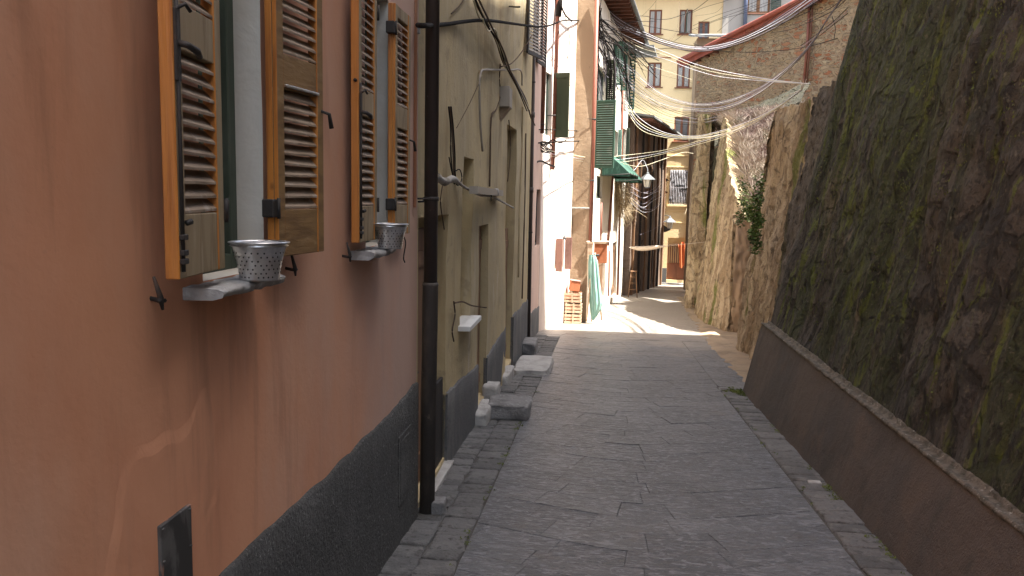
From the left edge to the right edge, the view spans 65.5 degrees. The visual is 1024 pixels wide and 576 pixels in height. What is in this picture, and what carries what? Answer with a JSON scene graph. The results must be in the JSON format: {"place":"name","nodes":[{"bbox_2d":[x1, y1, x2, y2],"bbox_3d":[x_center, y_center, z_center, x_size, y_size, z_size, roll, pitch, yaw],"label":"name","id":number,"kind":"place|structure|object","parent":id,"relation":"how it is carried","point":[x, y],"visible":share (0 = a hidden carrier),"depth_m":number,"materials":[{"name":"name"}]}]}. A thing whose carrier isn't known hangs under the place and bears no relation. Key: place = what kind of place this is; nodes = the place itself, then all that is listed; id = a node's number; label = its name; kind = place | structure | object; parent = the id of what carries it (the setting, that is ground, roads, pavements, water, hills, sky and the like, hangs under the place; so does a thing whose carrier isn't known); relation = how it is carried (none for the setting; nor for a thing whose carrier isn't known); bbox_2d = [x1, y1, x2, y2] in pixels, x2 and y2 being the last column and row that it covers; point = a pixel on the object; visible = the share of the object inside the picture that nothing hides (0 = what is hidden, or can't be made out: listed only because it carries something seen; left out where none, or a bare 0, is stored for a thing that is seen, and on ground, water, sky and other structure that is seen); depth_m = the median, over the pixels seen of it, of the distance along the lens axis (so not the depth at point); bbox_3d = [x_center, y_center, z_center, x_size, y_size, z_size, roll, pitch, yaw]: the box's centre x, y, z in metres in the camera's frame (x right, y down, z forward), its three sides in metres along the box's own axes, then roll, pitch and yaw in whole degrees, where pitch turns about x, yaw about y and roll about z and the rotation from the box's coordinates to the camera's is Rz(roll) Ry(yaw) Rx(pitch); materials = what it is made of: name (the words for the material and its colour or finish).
{"place":"outdoors","nodes":[
{"label":"outdoors","id":0,"kind":"place"},
{"bbox_2d":[454,284,863,575],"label":"street paving","id":1,"kind":"structure","parent":0,"point":[685,475],"depth_m":7.09,"materials":[{"name":"grey stone"}]},
{"bbox_2d":[564,313,581,323],"bbox_3d":[1.526,0.742,20.019,0.447,0.265,0.364,2,7,6],"label":"crate","id":2,"kind":"object","parent":1,"relation":"on","point":[573,318],"visible":0.94,"depth_m":19.86,"materials":[{"name":"brown wood"}]},
{"bbox_2d":[565,302,581,312],"bbox_3d":[1.543,0.479,19.985,0.440,0.265,0.359,2,7,6],"label":"crate","id":3,"kind":"object","parent":2,"relation":"on","point":[570,307],"visible":0.93,"depth_m":19.83,"materials":[{"name":"brown wood"}]},
{"bbox_2d":[564,291,581,302],"bbox_3d":[1.526,0.216,19.954,0.430,0.265,0.352,2,7,11],"label":"crate","id":4,"kind":"object","parent":3,"relation":"on","point":[574,297],"visible":0.96,"depth_m":19.80,"materials":[{"name":"brown wood"}]},
{"bbox_2d":[569,279,580,291],"bbox_3d":[1.574,-0.069,19.920,0.279,0.300,0.220,1,7,-5],"label":"terracotta box","id":5,"kind":"object","parent":4,"relation":"on","point":[574,284],"visible":1,"depth_m":19.83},
{"bbox_2d":[586,253,602,321],"bbox_3d":[2.087,-0.014,19.967,0.407,1.740,0.270,2,7,6],"label":"folded parasol","id":6,"kind":"object","parent":1,"relation":"on","point":[595,302],"visible":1,"depth_m":19.89,"materials":[{"name":"teal fabric"}]},
{"bbox_2d":[412,339,866,575],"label":"joint mortar","id":7,"kind":"object","parent":1,"relation":"on","point":[475,460],"visible":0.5,"depth_m":6.51,"materials":[{"name":"concrete"}]},
{"bbox_2d":[378,334,912,575],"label":"cobbled gutter","id":8,"kind":"object","parent":1,"relation":"on","point":[842,520],"visible":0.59,"depth_m":6.44,"materials":[{"name":"stone"}]},
{"bbox_2d":[431,496,446,514],"bbox_3d":[-0.567,1.664,6.081,0.129,0.116,0.145,2,7,6],"label":"loose stone","id":9,"kind":"object","parent":8,"relation":"on","point":[438,505],"visible":0.84,"depth_m":6.01,"materials":[{"name":"stone"}]},
{"bbox_2d":[435,460,453,491],"bbox_3d":[-0.637,1.641,6.902,0.130,0.074,0.832,2,7,6],"label":"stone step","id":10,"kind":"object","parent":8,"relation":"on","point":[444,470],"visible":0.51,"depth_m":6.93,"materials":[{"name":"stone"}]},
{"bbox_2d":[475,399,490,425],"bbox_3d":[-0.322,1.455,9.218,0.170,0.211,0.715,2,7,6],"label":"stone step","id":11,"kind":"object","parent":8,"relation":"on","point":[483,415],"visible":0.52,"depth_m":8.95,"materials":[{"name":"stone"}]},
{"bbox_2d":[502,365,513,384],"bbox_3d":[-0.069,1.309,11.806,0.151,0.210,0.856,2,7,6],"label":"stone step","id":12,"kind":"object","parent":8,"relation":"on","point":[508,375],"visible":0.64,"depth_m":11.59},
{"bbox_2d":[488,394,532,420],"bbox_3d":[-0.029,1.417,9.457,0.537,0.208,0.596,2,7,6],"label":"stone step","id":13,"kind":"object","parent":8,"relation":"on","point":[509,407],"visible":0.91,"depth_m":9.20,"materials":[{"name":"stone"}]},
{"bbox_2d":[482,381,500,398],"bbox_3d":[-0.255,1.280,9.798,0.211,0.229,0.334,2,7,6],"label":"stone step","id":14,"kind":"object","parent":13,"relation":"on","point":[489,388],"visible":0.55,"depth_m":9.65,"materials":[{"name":"stone"}]},
{"bbox_2d":[522,337,537,354],"bbox_3d":[0.331,1.078,14.681,0.272,0.269,0.770,2,7,6],"label":"stone step","id":15,"kind":"object","parent":8,"relation":"on","point":[529,345],"visible":0.81,"depth_m":14.35,"materials":[{"name":"stone"}]},
{"bbox_2d":[514,355,553,375],"bbox_3d":[0.347,1.265,12.892,0.621,0.156,1.333,2,7,6],"label":"stone step","id":16,"kind":"object","parent":8,"relation":"on","point":[534,364],"visible":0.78,"depth_m":12.61,"materials":[{"name":"stone"}]},
{"bbox_2d":[449,387,904,575],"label":"gutter moss","id":17,"kind":"object","parent":8,"relation":"on","point":[738,391],"visible":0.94,"depth_m":6.91,"materials":[{"name":"green plant"}]},
{"bbox_2d":[676,296,751,381],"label":"sandy verge","id":18,"kind":"structure","parent":1,"relation":"on","point":[723,344],"depth_m":16.48,"materials":[{"name":"sand"}]},
{"bbox_2d":[712,82,809,181],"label":"grassy bank","id":19,"kind":"structure","parent":0,"point":[799,96],"depth_m":24.42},
{"bbox_2d":[712,100,804,214],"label":"dry grass","id":20,"kind":"structure","parent":19,"relation":"on","point":[750,141],"depth_m":20.89,"materials":[{"name":"plant"}]},
{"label":"ground","id":21,"kind":"structure","parent":0,"visible":0},
{"bbox_2d":[0,0,418,575],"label":"pink house","id":22,"kind":"structure","parent":21,"relation":"on","point":[178,397],"depth_m":2.61,"materials":[{"name":"paint"}]},
{"bbox_2d":[196,0,236,273],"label":"window","id":23,"kind":"structure","parent":22,"relation":"in","point":[225,6],"depth_m":3.07,"materials":[{"name":"glass"}]},
{"bbox_2d":[228,240,289,281],"bbox_3d":[-0.890,-0.098,2.807,0.212,0.138,0.212,2,7,6],"label":"metal pot","id":24,"kind":"object","parent":22,"relation":"on","point":[258,260],"visible":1,"depth_m":2.75,"materials":[{"name":"grey"}]},
{"bbox_2d":[365,0,369,242],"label":"window","id":25,"kind":"structure","parent":22,"relation":"in","point":[365,0],"depth_m":4.78,"materials":[{"name":"green paint"}]},
{"bbox_2d":[374,223,408,262],"bbox_3d":[-0.688,-0.249,4.493,0.212,0.234,0.220,-1,7,-16],"label":"metal pot","id":26,"kind":"object","parent":22,"relation":"on","point":[390,235],"visible":0.94,"depth_m":4.42,"materials":[{"name":"grey"}]},
{"bbox_2d":[413,0,417,206],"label":"conduit","id":27,"kind":"object","parent":22,"relation":"attached to","point":[415,104],"visible":1,"depth_m":5.50,"materials":[{"name":"metal"}]},
{"bbox_2d":[416,0,543,507],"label":"cream house","id":28,"kind":"structure","parent":21,"relation":"on","point":[477,260],"depth_m":8.49,"materials":[{"name":"paint"}]},
{"bbox_2d":[417,227,437,482],"bbox_3d":[-0.725,0.558,6.558,0.096,2.100,1.089,2,7,6],"label":"door","id":29,"kind":"structure","parent":28,"relation":"in","point":[420,230],"depth_m":6.44,"materials":[{"name":"brown wood"}]},
{"bbox_2d":[417,0,439,513],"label":"drainpipe","id":30,"kind":"object","parent":28,"relation":"attached to","point":[430,199],"visible":0.91,"depth_m":5.81,"materials":[{"name":"metal"}]},
{"bbox_2d":[449,106,457,184],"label":"hanging cable","id":31,"kind":"object","parent":28,"relation":"attached to","point":[452,142],"visible":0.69,"depth_m":6.96,"materials":[{"name":"brown plastic"}]},
{"bbox_2d":[438,173,513,208],"bbox_3d":[-0.251,-1.041,9.063,0.102,0.370,5.879,2,7,6],"label":"wrapped pipe","id":32,"kind":"object","parent":28,"relation":"attached to","point":[445,181],"visible":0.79,"depth_m":6.57,"materials":[{"name":"plastic"}]},
{"bbox_2d":[477,226,481,392],"bbox_3d":[-0.434,0.300,9.337,0.045,2.080,0.691,2,7,6],"label":"door","id":33,"kind":"structure","parent":28,"relation":"in","point":[480,240],"depth_m":9.58,"materials":[{"name":"brown wood"}]},
{"bbox_2d":[469,186,502,200],"bbox_3d":[-0.252,-1.033,8.800,0.131,0.149,2.899,1,7,3],"label":"street lamp","id":34,"kind":"object","parent":28,"relation":"attached to","point":[483,190],"visible":0.98,"depth_m":8.06,"materials":[{"name":"metal"}]},
{"bbox_2d":[489,64,500,186],"bbox_3d":[-0.204,-2.021,9.776,0.022,1.552,0.875,2,7,6],"label":"conduit","id":35,"kind":"object","parent":28,"relation":"attached to","point":[493,112],"visible":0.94,"depth_m":9.42,"materials":[{"name":"grey"}]},
{"bbox_2d":[415,18,578,27],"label":"overhead cable","id":36,"kind":"object","parent":28,"relation":"attached to","point":[428,25],"visible":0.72,"depth_m":7.56,"materials":[{"name":"black plastic"}]},
{"bbox_2d":[555,0,571,21],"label":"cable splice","id":37,"kind":"object","parent":36,"relation":"hanging from","point":[559,9],"visible":0.97,"depth_m":17.70,"materials":[{"name":"black"}]},
{"bbox_2d":[478,68,522,151],"bbox_3d":[-0.091,-2.429,10.488,0.041,1.458,4.358,2,7,6],"label":"conduit","id":38,"kind":"object","parent":28,"relation":"attached to","point":[479,102],"visible":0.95,"depth_m":8.53,"materials":[{"name":"beige plastic"}]},
{"bbox_2d":[475,0,526,110],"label":"wall cable","id":39,"kind":"object","parent":28,"relation":"attached to","point":[476,1],"depth_m":9.37,"materials":[{"name":"black"}]},
{"bbox_2d":[499,86,511,120],"bbox_3d":[-0.088,-2.355,10.247,0.152,0.440,0.301,2,7,6],"label":"junction box","id":40,"kind":"object","parent":28,"relation":"attached to","point":[505,102],"visible":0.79,"depth_m":10.10,"materials":[{"name":"beige plastic"}]},
{"bbox_2d":[478,0,534,125],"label":"wall cable","id":41,"kind":"object","parent":28,"relation":"attached to","point":[504,55],"depth_m":9.47,"materials":[{"name":"brown"}]},
{"bbox_2d":[505,228,507,351],"bbox_3d":[-0.150,0.157,12.161,0.045,2.100,1.062,2,7,6],"label":"door","id":42,"kind":"structure","parent":28,"relation":"in","point":[506,229],"depth_m":12.47,"materials":[{"name":"brown wood"}]},
{"bbox_2d":[518,107,523,276],"bbox_3d":[0.138,-1.562,13.051,0.031,2.783,0.214,2,7,6],"label":"conduit","id":43,"kind":"object","parent":28,"relation":"attached to","point":[520,192],"visible":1,"depth_m":13.03,"materials":[{"name":"metal"}]},
{"bbox_2d":[521,133,526,298],"bbox_3d":[0.212,-1.238,13.848,0.025,2.858,0.136,2,7,6],"label":"conduit","id":44,"kind":"object","parent":28,"relation":"attached to","point":[524,218],"visible":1,"depth_m":13.89,"materials":[{"name":"grey"}]},
{"bbox_2d":[527,0,536,336],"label":"drainpipe","id":45,"kind":"object","parent":28,"relation":"attached to","point":[531,191],"visible":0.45,"depth_m":15.07,"materials":[{"name":"black metal"}]},
{"bbox_2d":[530,0,547,336],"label":"rose house","id":46,"kind":"structure","parent":21,"relation":"on","point":[534,326],"depth_m":16.48,"materials":[{"name":"paint"}]},
{"bbox_2d":[540,0,547,133],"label":"drainpipe","id":47,"kind":"object","parent":46,"relation":"attached to","point":[543,92],"visible":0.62,"depth_m":16.83,"materials":[{"name":"black metal"}]},
{"bbox_2d":[538,141,578,143],"bbox_3d":[1.309,-3.438,18.713,0.112,0.425,5.107,3,7,18],"label":"iron tie","id":48,"kind":"object","parent":46,"relation":"attached to","point":[556,142],"visible":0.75,"depth_m":17.59,"materials":[{"name":"black"}]},
{"bbox_2d":[540,139,566,152],"bbox_3d":[0.822,-3.104,17.392,0.470,0.349,0.949,4,7,23],"label":"cable coil","id":49,"kind":"object","parent":48,"relation":"hanging from","point":[545,147],"visible":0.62,"depth_m":17.11,"materials":[{"name":"black"}]},
{"bbox_2d":[538,0,577,330],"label":"pale house","id":50,"kind":"structure","parent":21,"relation":"on","point":[555,255],"depth_m":18.59,"materials":[{"name":"pale plaster"},{"name":"terracotta tile"}]},
{"bbox_2d":[545,74,548,134],"bbox_3d":[0.720,-4.104,17.806,0.056,1.362,0.430,4,7,20],"label":"window","id":51,"kind":"structure","parent":50,"relation":"in","point":[547,76],"depth_m":17.95,"materials":[{"name":"white paint"}]},
{"bbox_2d":[547,0,559,169],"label":"drainpipe","id":52,"kind":"object","parent":50,"relation":"attached to","point":[553,115],"visible":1,"depth_m":17.89,"materials":[{"name":"metal"}]},
{"bbox_2d":[569,0,594,322],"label":"beige buttress","id":53,"kind":"structure","parent":21,"relation":"on","point":[582,126],"depth_m":19.77,"materials":[{"name":"paint"}]},
{"bbox_2d":[588,0,598,241],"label":"drainpipe","id":54,"kind":"object","parent":53,"relation":"attached to","point":[595,60],"visible":1,"depth_m":19.65,"materials":[{"name":"metal"}]},
{"bbox_2d":[545,104,783,161],"bbox_3d":[3.063,-3.259,18.299,4.185,0.792,11.319,2,7,6],"label":"overhead cable","id":55,"kind":"object","parent":53,"relation":"attached to","point":[686,147],"visible":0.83,"depth_m":18.55,"materials":[{"name":"beige plastic"}]},
{"bbox_2d":[544,102,786,159],"bbox_3d":[3.042,-3.268,18.178,4.155,0.757,11.319,2,7,6],"label":"overhead cable","id":56,"kind":"object","parent":53,"relation":"attached to","point":[677,148],"visible":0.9,"depth_m":18.91,"materials":[{"name":"grey plastic"}]},
{"bbox_2d":[545,100,789,156],"bbox_3d":[3.022,-3.280,18.058,4.126,0.724,11.320,2,7,6],"label":"overhead cable","id":57,"kind":"object","parent":53,"relation":"attached to","point":[688,143],"visible":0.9,"depth_m":18.25,"materials":[{"name":"beige plastic"}]},
{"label":"rail","id":58,"kind":"object","parent":53,"relation":"attached to","visible":0},
{"bbox_2d":[594,242,607,262],"bbox_3d":[2.269,-0.908,20.410,0.356,0.541,0.037,2,7,6],"label":"hanging board","id":59,"kind":"object","parent":58,"relation":"hanging from","point":[600,248],"visible":0.84,"depth_m":20.40,"materials":[{"name":"brown wood"}]},
{"bbox_2d":[586,0,656,318],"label":"white house","id":60,"kind":"structure","parent":21,"relation":"on","point":[608,142],"depth_m":23.91,"materials":[{"name":"paint"}]},
{"bbox_2d":[596,71,602,169],"bbox_3d":[2.303,-4.584,21.655,0.056,2.674,1.971,3,7,13],"label":"window","id":61,"kind":"structure","parent":60,"relation":"in","point":[598,93],"depth_m":22.03,"materials":[{"name":"green paint"}]},
{"bbox_2d":[607,176,613,245],"bbox_3d":[3.067,-3.516,24.452,0.070,4.392,0.858,3,7,13],"label":"drainpipe","id":62,"kind":"object","parent":60,"relation":"attached to","point":[610,211],"visible":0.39,"depth_m":24.53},
{"bbox_2d":[611,243,615,295],"bbox_3d":[3.416,-0.646,27.155,0.045,1.840,1.404,3,7,13],"label":"door","id":63,"kind":"structure","parent":60,"relation":"in","point":[614,247],"depth_m":27.53,"materials":[{"name":"brown wood"}]},
{"bbox_2d":[602,157,637,178],"bbox_3d":[3.261,-3.639,23.690,0.792,0.702,3.079,3,7,13],"label":"awning","id":64,"kind":"object","parent":60,"relation":"attached to","point":[620,170],"visible":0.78,"depth_m":22.29,"materials":[{"name":"green fabric"}]},
{"bbox_2d":[616,36,624,294],"bbox_3d":[3.690,-4.066,27.032,0.080,8.794,1.075,3,7,13],"label":"drainpipe","id":65,"kind":"object","parent":60,"relation":"attached to","point":[619,226],"visible":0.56,"depth_m":27.53,"materials":[{"name":"metal"}]},
{"bbox_2d":[614,182,639,229],"bbox_3d":[3.726,-2.770,26.906,1.437,1.865,2.171,4,7,22],"label":"dry vine","id":66,"kind":"object","parent":60,"relation":"attached to","point":[621,203],"visible":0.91,"depth_m":26.65,"materials":[{"name":"plant"}]},
{"bbox_2d":[615,156,641,182],"bbox_3d":[3.909,-3.932,26.498,0.762,0.845,1.588,3,7,13],"label":"awning","id":67,"kind":"object","parent":60,"relation":"attached to","point":[639,180],"visible":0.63,"depth_m":25.84,"materials":[{"name":"green fabric"}]},
{"bbox_2d":[608,0,799,45],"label":"overhead cable","id":68,"kind":"object","parent":60,"relation":"attached to","point":[695,45],"visible":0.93,"depth_m":25.19,"materials":[{"name":"white plastic"}]},
{"bbox_2d":[610,0,807,48],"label":"overhead cable","id":69,"kind":"object","parent":60,"relation":"attached to","point":[712,47],"visible":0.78,"depth_m":25.32,"materials":[{"name":"white plastic"}]},
{"bbox_2d":[603,37,816,111],"bbox_3d":[4.843,-4.983,17.951,3.378,1.185,13.136,0,7,-13],"label":"overhead cable","id":70,"kind":"object","parent":60,"relation":"attached to","point":[717,110],"visible":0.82,"depth_m":21.83,"materials":[{"name":"grey plastic"}]},
{"bbox_2d":[610,27,810,84],"bbox_3d":[3.623,-5.379,18.338,2.784,3.154,13.567,1,7,0],"label":"overhead cable","id":71,"kind":"object","parent":60,"relation":"attached to","point":[720,70],"visible":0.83,"depth_m":18.11,"materials":[{"name":"grey plastic"}]},
{"bbox_2d":[610,10,810,38],"bbox_3d":[5.389,-8.219,24.790,5.651,1.037,8.030,2,7,6],"label":"overhead cable","id":72,"kind":"object","parent":60,"relation":"attached to","point":[725,37],"visible":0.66,"depth_m":26.66,"materials":[{"name":"black plastic"}]},
{"bbox_2d":[612,0,809,48],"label":"overhead cable","id":73,"kind":"object","parent":60,"relation":"attached to","point":[721,46],"visible":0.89,"depth_m":24.63,"materials":[{"name":"grey plastic"}]},
{"bbox_2d":[610,0,814,50],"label":"overhead cable","id":74,"kind":"object","parent":60,"relation":"attached to","point":[704,50],"visible":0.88,"depth_m":25.27,"materials":[{"name":"white plastic"}]},
{"bbox_2d":[625,89,802,135],"bbox_3d":[4.503,-4.525,18.931,1.047,1.567,14.682,1,7,-2],"label":"overhead cable","id":75,"kind":"object","parent":60,"relation":"attached to","point":[731,127],"visible":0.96,"depth_m":17.25,"materials":[{"name":"grey plastic"}]},
{"bbox_2d":[611,0,818,51],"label":"overhead cable","id":76,"kind":"object","parent":60,"relation":"attached to","point":[713,50],"visible":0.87,"depth_m":25.36,"materials":[{"name":"white plastic"}]},
{"bbox_2d":[602,6,836,108],"bbox_3d":[4.826,-5.065,17.882,3.370,1.237,13.136,0,7,-13],"label":"overhead cable","id":77,"kind":"object","parent":60,"relation":"attached to","point":[723,106],"visible":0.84,"depth_m":21.12,"materials":[{"name":"grey plastic"}]},
{"bbox_2d":[604,0,840,105],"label":"overhead cable","id":78,"kind":"object","parent":60,"relation":"attached to","point":[731,101],"visible":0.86,"depth_m":21.08,"materials":[{"name":"grey plastic"}]},
{"bbox_2d":[605,1,840,112],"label":"overhead cable","id":79,"kind":"object","parent":60,"relation":"attached to","point":[750,98],"visible":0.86,"depth_m":19.30,"materials":[{"name":"white plastic"}]},
{"bbox_2d":[606,1,839,104],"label":"overhead cable","id":80,"kind":"object","parent":60,"relation":"attached to","point":[721,102],"visible":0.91,"depth_m":21.24,"materials":[{"name":"grey plastic"}]},
{"bbox_2d":[611,0,839,103],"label":"overhead cable","id":81,"kind":"object","parent":60,"relation":"attached to","point":[757,88],"visible":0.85,"depth_m":18.19,"materials":[{"name":"grey plastic"}]},
{"bbox_2d":[622,112,682,295],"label":"dark brown house","id":82,"kind":"structure","parent":21,"relation":"on","point":[646,266],"depth_m":33.15,"materials":[{"name":"paint"}]},
{"bbox_2d":[641,167,654,187],"bbox_3d":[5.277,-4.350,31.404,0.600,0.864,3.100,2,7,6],"label":"street lamp","id":83,"kind":"object","parent":82,"relation":"attached to","point":[647,178],"visible":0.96,"depth_m":30.05,"materials":[{"name":"white glass"}]},
{"bbox_2d":[628,0,722,284],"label":"yellow house","id":84,"kind":"structure","parent":21,"relation":"on","point":[677,182],"depth_m":38.57,"materials":[{"name":"paint"}]},
{"bbox_2d":[647,63,661,86],"bbox_3d":[6.901,-10.334,38.617,0.662,1.159,0.056,2,7,6],"label":"window","id":85,"kind":"structure","parent":84,"relation":"in","point":[652,80],"depth_m":38.61,"materials":[{"name":"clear glass"}]},
{"bbox_2d":[649,10,661,33],"bbox_3d":[6.902,-12.796,38.335,0.607,1.143,0.056,2,7,6],"label":"window","id":86,"kind":"structure","parent":84,"relation":"in","point":[658,24],"depth_m":38.32,"materials":[{"name":"grey glass"}]},
{"bbox_2d":[666,243,683,279],"bbox_3d":[8.171,-1.307,39.578,0.934,1.796,0.070,2,7,6],"label":"door","id":87,"kind":"structure","parent":84,"relation":"in","point":[674,272],"depth_m":39.59,"materials":[{"name":"brown wood"}]},
{"bbox_2d":[669,170,687,204],"bbox_3d":[8.163,-4.934,39.100,0.873,1.684,0.056,2,7,6],"label":"window","id":88,"kind":"structure","parent":84,"relation":"in","point":[679,176],"depth_m":39.10,"materials":[{"name":"grey glass"}]},
{"bbox_2d":[678,242,684,267],"bbox_3d":[8.393,-1.616,38.975,0.565,1.308,0.120,2,7,6],"label":"towel","id":89,"kind":"object","parent":84,"relation":"hanging from","point":[681,248],"visible":0.62,"depth_m":38.98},
{"bbox_2d":[674,117,688,140],"bbox_3d":[8.248,-7.729,38.759,0.713,1.172,0.056,2,7,6],"label":"window","id":90,"kind":"structure","parent":84,"relation":"in","point":[680,127],"depth_m":38.74,"materials":[{"name":"grey glass"}]},
{"bbox_2d":[676,64,689,86],"bbox_3d":[8.276,-10.255,38.467,0.632,1.130,0.056,2,7,6],"label":"window","id":91,"kind":"structure","parent":84,"relation":"in","point":[683,71],"depth_m":38.46,"materials":[{"name":"grey glass"}]},
{"bbox_2d":[679,10,692,33],"bbox_3d":[8.328,-12.743,38.176,0.602,1.138,0.056,2,7,6],"label":"window","id":92,"kind":"structure","parent":84,"relation":"in","point":[682,28],"depth_m":38.17,"materials":[{"name":"grey glass"}]},
{"bbox_2d":[698,22,709,37],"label":"window","id":93,"kind":"structure","parent":84,"relation":"in","point":[704,29],"depth_m":38.11,"materials":[{"name":"grey glass"}]},
{"bbox_2d":[683,34,725,288],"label":"slate outbuilding","id":94,"kind":"structure","parent":21,"relation":"on","point":[700,42],"depth_m":34.70,"materials":[{"name":"beige paint"}]},
{"bbox_2d":[684,114,753,331],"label":"buttressed rock wall","id":95,"kind":"structure","parent":21,"relation":"on","point":[718,257],"depth_m":21.05,"materials":[{"name":"beige stone"}]},
{"bbox_2d":[629,242,701,250],"bbox_3d":[5.203,-1.355,24.919,0.268,0.578,3.755,-5,9,-41],"label":"cloth streamer","id":96,"kind":"object","parent":95,"relation":"attached to","point":[642,248],"visible":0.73,"depth_m":25.75,"materials":[{"name":"beige"}]},
{"bbox_2d":[722,0,792,33],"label":"grey house","id":97,"kind":"structure","parent":21,"relation":"on","point":[734,23],"depth_m":37.70,"materials":[{"name":"paint"}]},
{"bbox_2d":[743,0,747,25],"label":"drainpipe","id":98,"kind":"object","parent":97,"relation":"attached to","point":[745,14],"depth_m":37.53,"materials":[{"name":"blue"}]},
{"bbox_2d":[747,0,769,12],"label":"window","id":99,"kind":"structure","parent":97,"relation":"in","point":[766,9],"depth_m":37.65,"materials":[{"name":"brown wood"}]},
{"bbox_2d":[676,0,858,201],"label":"stone building","id":100,"kind":"structure","parent":21,"relation":"on","point":[757,61],"depth_m":28.64,"materials":[{"name":"stone"}]},
{"bbox_2d":[802,4,810,82],"bbox_3d":[10.166,-8.424,27.459,0.099,2.733,0.147,-4,8,-35],"label":"drainpipe","id":101,"kind":"object","parent":100,"relation":"attached to","point":[806,53],"visible":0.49,"depth_m":27.40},
{"bbox_2d":[806,3,813,82],"bbox_3d":[10.229,-8.396,27.372,0.059,2.720,0.115,-4,8,-35],"label":"drainpipe","id":102,"kind":"object","parent":100,"relation":"attached to","point":[809,43],"visible":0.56,"depth_m":27.34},
{"bbox_2d":[736,80,835,358],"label":"rough rock wall","id":103,"kind":"structure","parent":21,"relation":"on","point":[795,135],"depth_m":13.86,"materials":[{"name":"stone"}]},
{"bbox_2d":[735,173,766,254],"bbox_3d":[4.171,-1.300,13.967,0.368,1.390,1.464,2,7,6],"label":"ivy","id":104,"kind":"object","parent":103,"relation":"attached to","point":[756,220],"visible":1,"depth_m":13.45,"materials":[{"name":"green plant"}]},
{"bbox_2d":[743,0,1023,575],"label":"retaining wall","id":105,"kind":"structure","parent":21,"relation":"on","point":[840,400],"depth_m":6.46,"materials":[{"name":"brown plaster"},{"name":"stone"}]},
{"bbox_2d":[784,0,1023,430],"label":"wall moss","id":106,"kind":"object","parent":105,"relation":"attached to","point":[908,171],"depth_m":7.07,"materials":[{"name":"green plant"}]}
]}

